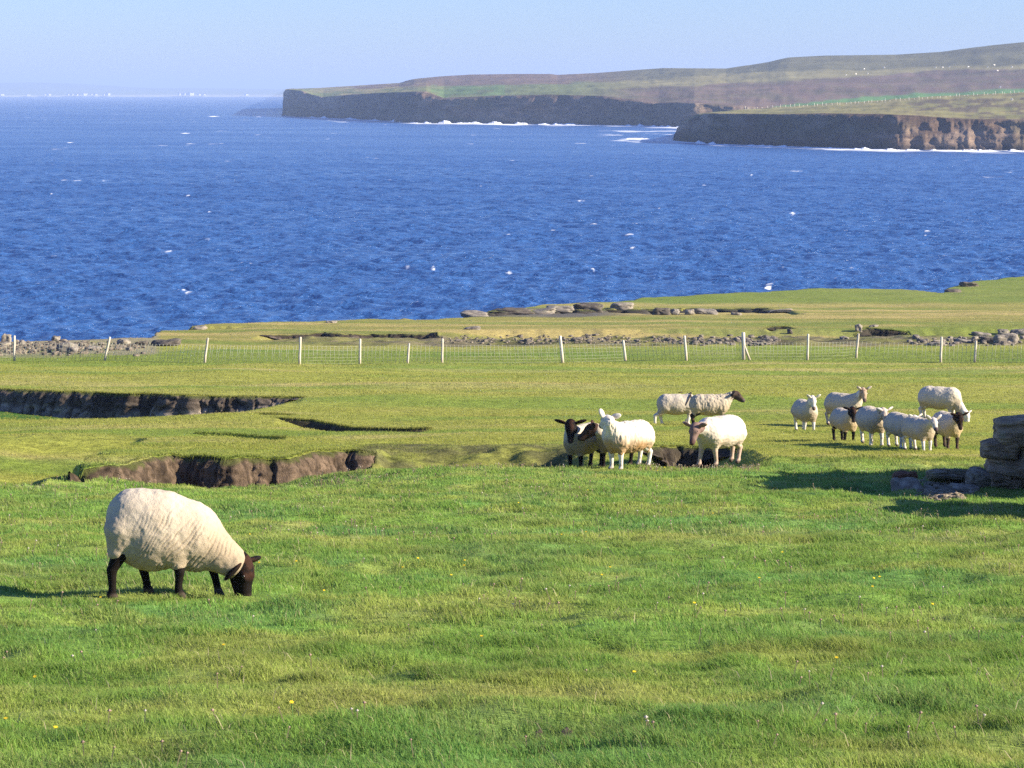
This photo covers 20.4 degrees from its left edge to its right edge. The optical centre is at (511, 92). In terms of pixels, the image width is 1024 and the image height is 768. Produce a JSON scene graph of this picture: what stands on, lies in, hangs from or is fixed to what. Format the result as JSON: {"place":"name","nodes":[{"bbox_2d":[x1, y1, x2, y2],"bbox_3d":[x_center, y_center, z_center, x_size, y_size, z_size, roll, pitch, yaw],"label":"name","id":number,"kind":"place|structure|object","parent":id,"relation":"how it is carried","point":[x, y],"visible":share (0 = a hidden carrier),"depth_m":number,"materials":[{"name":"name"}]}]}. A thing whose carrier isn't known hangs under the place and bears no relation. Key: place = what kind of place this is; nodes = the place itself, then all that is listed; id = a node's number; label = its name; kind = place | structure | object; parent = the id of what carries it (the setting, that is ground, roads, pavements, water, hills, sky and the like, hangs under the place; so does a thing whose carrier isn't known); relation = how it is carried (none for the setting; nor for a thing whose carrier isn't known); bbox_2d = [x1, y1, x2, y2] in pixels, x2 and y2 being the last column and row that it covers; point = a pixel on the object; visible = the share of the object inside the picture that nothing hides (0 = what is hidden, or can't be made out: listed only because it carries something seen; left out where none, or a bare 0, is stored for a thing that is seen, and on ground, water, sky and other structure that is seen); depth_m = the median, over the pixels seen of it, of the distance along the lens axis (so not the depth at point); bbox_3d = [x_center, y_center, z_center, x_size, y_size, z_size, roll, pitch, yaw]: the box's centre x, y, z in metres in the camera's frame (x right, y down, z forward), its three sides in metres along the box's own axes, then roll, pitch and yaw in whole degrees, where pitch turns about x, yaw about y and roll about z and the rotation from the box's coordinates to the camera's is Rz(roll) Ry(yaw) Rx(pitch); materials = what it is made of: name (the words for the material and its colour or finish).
{"place":"outdoors","nodes":[
{"label":"outdoors","id":0,"kind":"place"},
{"bbox_2d":[0,82,284,96],"bbox_3d":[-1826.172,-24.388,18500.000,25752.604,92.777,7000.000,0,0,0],"label":"distant coast","id":1,"kind":"structure","parent":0,"point":[32,89],"depth_m":16524.06},
{"bbox_2d":[0,97,1023,341],"bbox_3d":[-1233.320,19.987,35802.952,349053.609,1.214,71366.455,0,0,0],"label":"sea","id":2,"kind":"structure","parent":0,"point":[136,217],"depth_m":458.20,"materials":[{"name":"blue liquid"}]},
{"bbox_2d":[311,116,678,127],"bbox_3d":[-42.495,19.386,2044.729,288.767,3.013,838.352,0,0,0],"label":"breaking surf","id":3,"kind":"structure","parent":2,"relation":"on","point":[449,122],"depth_m":1834.18,"materials":[{"name":"liquid"}]},
{"bbox_2d":[695,140,1023,151],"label":"breaking surf","id":4,"kind":"structure","parent":2,"relation":"on","point":[863,148],"depth_m":1010.30,"materials":[{"name":"liquid"}]},
{"bbox_2d":[0,276,1023,767],"bbox_3d":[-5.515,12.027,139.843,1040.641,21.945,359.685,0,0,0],"label":"ground","id":5,"kind":"structure","parent":0,"point":[990,302],"depth_m":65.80,"materials":[{"name":"green plant"}]},
{"bbox_2d":[0,341,10,345],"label":"rock","id":6,"kind":"object","parent":5,"relation":"on","point":[5,343],"visible":0.43,"depth_m":146.53,"materials":[{"name":"stone"}]},
{"bbox_2d":[1,334,11,341],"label":"rock","id":7,"kind":"object","parent":5,"relation":"on","point":[6,337],"visible":0.77,"depth_m":150.31,"materials":[{"name":"stone"}]},
{"bbox_2d":[51,336,60,340],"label":"rock","id":8,"kind":"object","parent":5,"relation":"on","point":[55,338],"visible":0.59,"depth_m":154.88,"materials":[{"name":"stone"}]},
{"bbox_2d":[56,342,78,352],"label":"rock","id":9,"kind":"object","parent":5,"relation":"on","point":[66,346],"visible":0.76,"depth_m":136.73,"materials":[{"name":"stone"}]},
{"bbox_2d":[0,339,145,355],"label":"beach stones","id":10,"kind":"object","parent":5,"relation":"on","point":[20,348],"visible":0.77,"depth_m":140.62,"materials":[{"name":"grey stone"}]},
{"bbox_2d":[116,339,130,343],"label":"rock","id":11,"kind":"object","parent":5,"relation":"on","point":[124,341],"visible":0.66,"depth_m":147.98,"materials":[{"name":"stone"}]},
{"bbox_2d":[135,341,148,344],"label":"rock","id":12,"kind":"object","parent":5,"relation":"on","point":[142,343],"visible":0.74,"depth_m":145.57,"materials":[{"name":"stone"}]},
{"bbox_2d":[0,389,303,418],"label":"peat bank","id":13,"kind":"structure","parent":5,"relation":"on","point":[82,405],"depth_m":86.52,"materials":[{"name":"brown soil"}]},
{"bbox_2d":[151,338,180,345],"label":"rock","id":14,"kind":"object","parent":5,"relation":"on","point":[172,342],"visible":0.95,"depth_m":145.18,"materials":[{"name":"stone"}]},
{"bbox_2d":[104,488,260,598],"bbox_3d":[-2.365,3.274,20.469,1.136,0.873,0.477,0,0,-9],"label":"sheep","id":15,"kind":"object","parent":5,"relation":"on","point":[146,531],"visible":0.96,"depth_m":20.30},
{"bbox_2d":[193,325,206,329],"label":"rock","id":16,"kind":"object","parent":5,"relation":"on","point":[202,327],"visible":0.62,"depth_m":175.37,"materials":[{"name":"stone"}]},
{"bbox_2d":[67,448,376,488],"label":"peat bank","id":17,"kind":"structure","parent":5,"relation":"on","point":[245,472],"depth_m":52.15,"materials":[{"name":"brown soil"}]},
{"bbox_2d":[258,413,284,414],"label":"peat bank","id":18,"kind":"structure","parent":5,"relation":"on","point":[271,414],"depth_m":75.41,"materials":[{"name":"green plant"}]},
{"bbox_2d":[259,331,440,339],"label":"peat bank","id":19,"kind":"structure","parent":5,"relation":"on","point":[421,336],"depth_m":163.69,"materials":[{"name":"brown soil"}]},
{"bbox_2d":[278,416,429,432],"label":"peat bank","id":20,"kind":"structure","parent":5,"relation":"on","point":[315,425],"depth_m":70.01,"materials":[{"name":"brown soil"}]},
{"bbox_2d":[464,326,480,329],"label":"rock","id":21,"kind":"object","parent":5,"relation":"on","point":[473,328],"visible":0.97,"depth_m":168.99,"materials":[{"name":"stone"}]},
{"bbox_2d":[460,310,487,317],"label":"rock","id":22,"kind":"object","parent":5,"relation":"on","point":[470,313],"visible":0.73,"depth_m":215.37,"materials":[{"name":"stone"}]},
{"bbox_2d":[0,460,1023,767],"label":"dried flower stalks","id":23,"kind":"object","parent":5,"relation":"on","point":[742,466],"visible":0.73,"depth_m":27.07,"materials":[{"name":"yellow plant"}]},
{"bbox_2d":[6,332,1021,363],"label":"wire fence","id":24,"kind":"object","parent":5,"relation":"on","point":[744,350],"visible":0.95,"depth_m":122.89,"materials":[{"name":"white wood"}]},
{"bbox_2d":[533,729,541,739],"bbox_3d":[0.108,2.745,12.111,0.047,0.025,0.260,0,0,0],"label":"earth clod","id":25,"kind":"object","parent":5,"relation":"on","point":[539,730],"visible":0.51,"depth_m":12.16,"materials":[{"name":"soil"}]},
{"bbox_2d":[441,334,690,344],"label":"scree","id":26,"kind":"structure","parent":5,"relation":"on","point":[589,341],"depth_m":153.42,"materials":[{"name":"stone"}]},
{"bbox_2d":[554,419,601,466],"bbox_3d":[1.209,6.053,49.101,0.581,0.953,1.224,0,0,32],"label":"sheep","id":27,"kind":"object","parent":5,"relation":"on","point":[573,444],"visible":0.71,"depth_m":48.82},
{"bbox_2d":[578,420,633,466],"bbox_3d":[1.724,6.034,48.880,1.349,0.863,0.522,0,0,-44],"label":"sheep","id":28,"kind":"object","parent":5,"relation":"on","point":[591,429],"visible":0.27,"depth_m":48.53},
{"bbox_2d":[599,408,654,469],"bbox_3d":[1.925,5.820,47.960,0.627,1.074,1.151,0,0,44],"label":"sheep","id":29,"kind":"object","parent":5,"relation":"on","point":[622,438],"visible":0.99,"depth_m":47.70},
{"bbox_2d":[487,307,790,315],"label":"peat bank","id":30,"kind":"structure","parent":5,"relation":"on","point":[650,311],"depth_m":226.57,"materials":[{"name":"brown soil"}]},
{"bbox_2d":[491,307,534,314],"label":"rock","id":31,"kind":"object","parent":30,"relation":"on","point":[518,311],"visible":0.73,"depth_m":218.74,"materials":[{"name":"stone"}]},
{"bbox_2d":[532,307,556,313],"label":"rock","id":32,"kind":"object","parent":30,"relation":"on","point":[549,310],"visible":0.45,"depth_m":221.50,"materials":[{"name":"stone"}]},
{"bbox_2d":[546,305,573,312],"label":"rock","id":33,"kind":"object","parent":30,"relation":"on","point":[565,309],"visible":0.74,"depth_m":224.40,"materials":[{"name":"stone"}]},
{"bbox_2d":[573,303,603,312],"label":"rock","id":34,"kind":"object","parent":30,"relation":"on","point":[597,307],"visible":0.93,"depth_m":225.73,"materials":[{"name":"stone"}]},
{"bbox_2d":[610,302,633,309],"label":"rock","id":35,"kind":"object","parent":30,"relation":"on","point":[622,305],"visible":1,"depth_m":227.74,"materials":[{"name":"stone"}]},
{"bbox_2d":[768,308,792,312],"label":"rock","id":36,"kind":"object","parent":30,"relation":"on","point":[779,309],"visible":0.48,"depth_m":220.92,"materials":[{"name":"stone"}]},
{"bbox_2d":[652,308,670,314],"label":"rock","id":37,"kind":"object","parent":5,"relation":"on","point":[661,311],"visible":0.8,"depth_m":207.32,"materials":[{"name":"stone"}]},
{"bbox_2d":[653,392,692,423],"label":"sheep","id":38,"kind":"object","parent":5,"relation":"on","point":[674,404],"visible":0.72,"depth_m":69.31},
{"bbox_2d":[671,309,679,314],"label":"rock","id":39,"kind":"object","parent":5,"relation":"on","point":[675,311],"visible":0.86,"depth_m":207.64,"materials":[{"name":"stone"}]},
{"bbox_2d":[685,309,693,314],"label":"rock","id":40,"kind":"object","parent":5,"relation":"on","point":[689,312],"visible":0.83,"depth_m":207.31,"materials":[{"name":"stone"}]},
{"bbox_2d":[643,445,742,467],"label":"peat bank","id":41,"kind":"structure","parent":5,"relation":"on","point":[686,456],"depth_m":58.13,"materials":[{"name":"brown soil"}]},
{"bbox_2d":[695,308,717,314],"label":"rock","id":42,"kind":"object","parent":5,"relation":"on","point":[706,311],"visible":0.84,"depth_m":208.11,"materials":[{"name":"stone"}]},
{"bbox_2d":[682,414,746,466],"bbox_3d":[3.563,6.131,50.076,0.663,0.876,1.445,0,0,42],"label":"sheep","id":43,"kind":"object","parent":5,"relation":"on","point":[715,433],"visible":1,"depth_m":49.89},
{"bbox_2d":[689,390,744,422],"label":"sheep","id":44,"kind":"object","parent":5,"relation":"on","point":[709,404],"visible":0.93,"depth_m":67.73},
{"bbox_2d":[765,326,791,330],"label":"peat bank","id":45,"kind":"structure","parent":5,"relation":"on","point":[772,328],"depth_m":175.94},
{"bbox_2d":[791,394,820,430],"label":"sheep","id":46,"kind":"object","parent":5,"relation":"on","point":[804,411],"visible":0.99,"depth_m":66.46},
{"bbox_2d":[829,406,862,440],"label":"sheep","id":47,"kind":"object","parent":5,"relation":"on","point":[842,420],"visible":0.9,"depth_m":60.69},
{"bbox_2d":[824,386,871,424],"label":"sheep","id":48,"kind":"object","parent":5,"relation":"on","point":[834,400],"visible":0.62,"depth_m":68.95},
{"bbox_2d":[692,334,1023,345],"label":"scree","id":49,"kind":"structure","parent":5,"relation":"on","point":[766,340],"depth_m":150.83,"materials":[{"name":"stone"}]},
{"bbox_2d":[855,406,892,445],"bbox_3d":[7.434,6.834,58.510,0.621,0.858,1.174,0,0,-10],"label":"sheep","id":50,"kind":"object","parent":5,"relation":"on","point":[870,419],"visible":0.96,"depth_m":58.26},
{"bbox_2d":[853,328,908,336],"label":"peat bank","id":51,"kind":"structure","parent":5,"relation":"on","point":[868,332],"depth_m":171.35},
{"bbox_2d":[855,324,861,331],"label":"rock","id":52,"kind":"object","parent":51,"relation":"on","point":[858,327],"visible":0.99,"depth_m":170.36,"materials":[{"name":"stone"}]},
{"bbox_2d":[883,412,921,447],"bbox_3d":[7.894,6.821,57.492,0.486,0.766,1.140,0,0,-18],"label":"sheep","id":53,"kind":"object","parent":5,"relation":"on","point":[892,422],"visible":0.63,"depth_m":57.44},
{"bbox_2d":[892,470,917,478],"bbox_3d":[5.832,5.697,42.207,0.396,0.187,0.274,0,0,0],"label":"rock","id":54,"kind":"object","parent":5,"relation":"on","point":[901,474],"visible":0.57,"depth_m":42.14,"materials":[{"name":"stone"}]},
{"bbox_2d":[890,477,921,490],"bbox_3d":[5.373,5.445,38.613,0.439,0.401,0.737,0,0,0],"label":"stone slab","id":55,"kind":"object","parent":5,"relation":"on","point":[907,483],"depth_m":38.66,"materials":[{"name":"grey stone"}]},
{"bbox_2d":[901,414,941,450],"bbox_3d":[8.070,6.671,55.871,0.465,0.800,1.166,0,0,-24],"label":"sheep","id":56,"kind":"object","parent":5,"relation":"on","point":[921,429],"visible":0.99,"depth_m":55.73},
{"bbox_2d":[925,341,946,345],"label":"rock","id":57,"kind":"object","parent":5,"relation":"on","point":[935,343],"visible":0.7,"depth_m":146.62,"materials":[{"name":"stone"}]},
{"bbox_2d":[914,477,974,500],"bbox_3d":[5.998,5.489,39.385,0.827,0.819,7.674,0,0,9],"label":"rubble","id":58,"kind":"object","parent":5,"relation":"on","point":[939,491],"visible":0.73,"depth_m":37.91,"materials":[{"name":"stone"}]},
{"bbox_2d":[918,386,971,421],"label":"sheep","id":59,"kind":"object","parent":5,"relation":"on","point":[949,399],"visible":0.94,"depth_m":69.55},
{"bbox_2d":[925,468,966,483],"bbox_3d":[6.125,5.365,39.800,0.648,0.300,0.732,0,0,0],"label":"stone slab","id":60,"kind":"object","parent":5,"relation":"on","point":[943,475],"depth_m":39.48,"materials":[{"name":"grey stone"}]},
{"bbox_2d":[933,411,968,448],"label":"sheep","id":61,"kind":"object","parent":5,"relation":"on","point":[950,424],"visible":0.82,"depth_m":56.66},
{"bbox_2d":[944,289,961,291],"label":"rock","id":62,"kind":"object","parent":5,"relation":"on","point":[952,290],"visible":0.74,"depth_m":259.84,"materials":[{"name":"stone"}]},
{"bbox_2d":[956,338,970,342],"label":"rock","id":63,"kind":"object","parent":5,"relation":"on","point":[963,340],"visible":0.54,"depth_m":151.68,"materials":[{"name":"stone"}]},
{"bbox_2d":[949,483,979,491],"bbox_3d":[6.126,5.397,38.484,0.426,0.231,0.550,0,0,0],"label":"stone","id":64,"kind":"object","parent":5,"relation":"on","point":[967,487],"visible":0.41,"depth_m":38.32,"materials":[{"name":"grey stone"}]},
{"bbox_2d":[958,282,978,286],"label":"rock","id":65,"kind":"object","parent":5,"relation":"on","point":[967,284],"visible":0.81,"depth_m":268.45,"materials":[{"name":"stone"}]},
{"bbox_2d":[965,466,990,487],"bbox_3d":[6.392,5.308,38.994,0.370,0.374,0.348,0,0,0],"label":"boulder","id":66,"kind":"object","parent":5,"relation":"on","point":[979,477],"visible":0.79,"depth_m":38.87,"materials":[{"name":"stone"}]},
{"bbox_2d":[971,331,991,335],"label":"rock","id":67,"kind":"object","parent":5,"relation":"on","point":[975,333],"visible":0.62,"depth_m":171.11,"materials":[{"name":"stone"}]},
{"bbox_2d":[980,336,992,341],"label":"rock","id":68,"kind":"object","parent":5,"relation":"on","point":[987,338],"visible":0.49,"depth_m":151.43,"materials":[{"name":"stone"}]},
{"bbox_2d":[980,414,1023,490],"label":"dry stone wall","id":69,"kind":"structure","parent":5,"relation":"on","point":[1002,450],"depth_m":39.24,"materials":[{"name":"grey stone"}]},
{"bbox_2d":[997,329,1009,334],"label":"rock","id":70,"kind":"object","parent":5,"relation":"on","point":[1002,331],"visible":0.59,"depth_m":171.53,"materials":[{"name":"stone"}]},
{"bbox_2d":[993,333,1018,343],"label":"rock","id":71,"kind":"object","parent":5,"relation":"on","point":[1012,338],"visible":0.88,"depth_m":148.29,"materials":[{"name":"stone"}]},
{"bbox_2d":[1010,328,1023,335],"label":"rock","id":72,"kind":"object","parent":5,"relation":"on","point":[1019,332],"visible":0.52,"depth_m":171.75,"materials":[{"name":"stone"}]},
{"bbox_2d":[0,0,1023,88],"label":"sky","id":73,"kind":"structure","parent":0,"point":[230,44],"materials":[{"name":"blue"}]},
{"bbox_2d":[560,727,573,736],"bbox_3d":[0.234,2.737,12.098,0.059,0.031,0.257,0,0,0],"label":"earth clod","id":74,"kind":"object","parent":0,"point":[563,731],"visible":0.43,"depth_m":12.13,"materials":[{"name":"soil"}]},
{"bbox_2d":[282,42,1023,126],"bbox_3d":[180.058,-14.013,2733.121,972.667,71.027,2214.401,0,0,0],"label":"headland","id":75,"kind":"structure","parent":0,"point":[673,97],"depth_m":1955.74,"materials":[{"name":"green plant"}]},
{"bbox_2d":[673,92,1023,149],"bbox_3d":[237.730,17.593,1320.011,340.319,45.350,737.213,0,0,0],"label":"headland","id":76,"kind":"structure","parent":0,"point":[983,122],"depth_m":1060.80,"materials":[{"name":"stone"}]}
]}

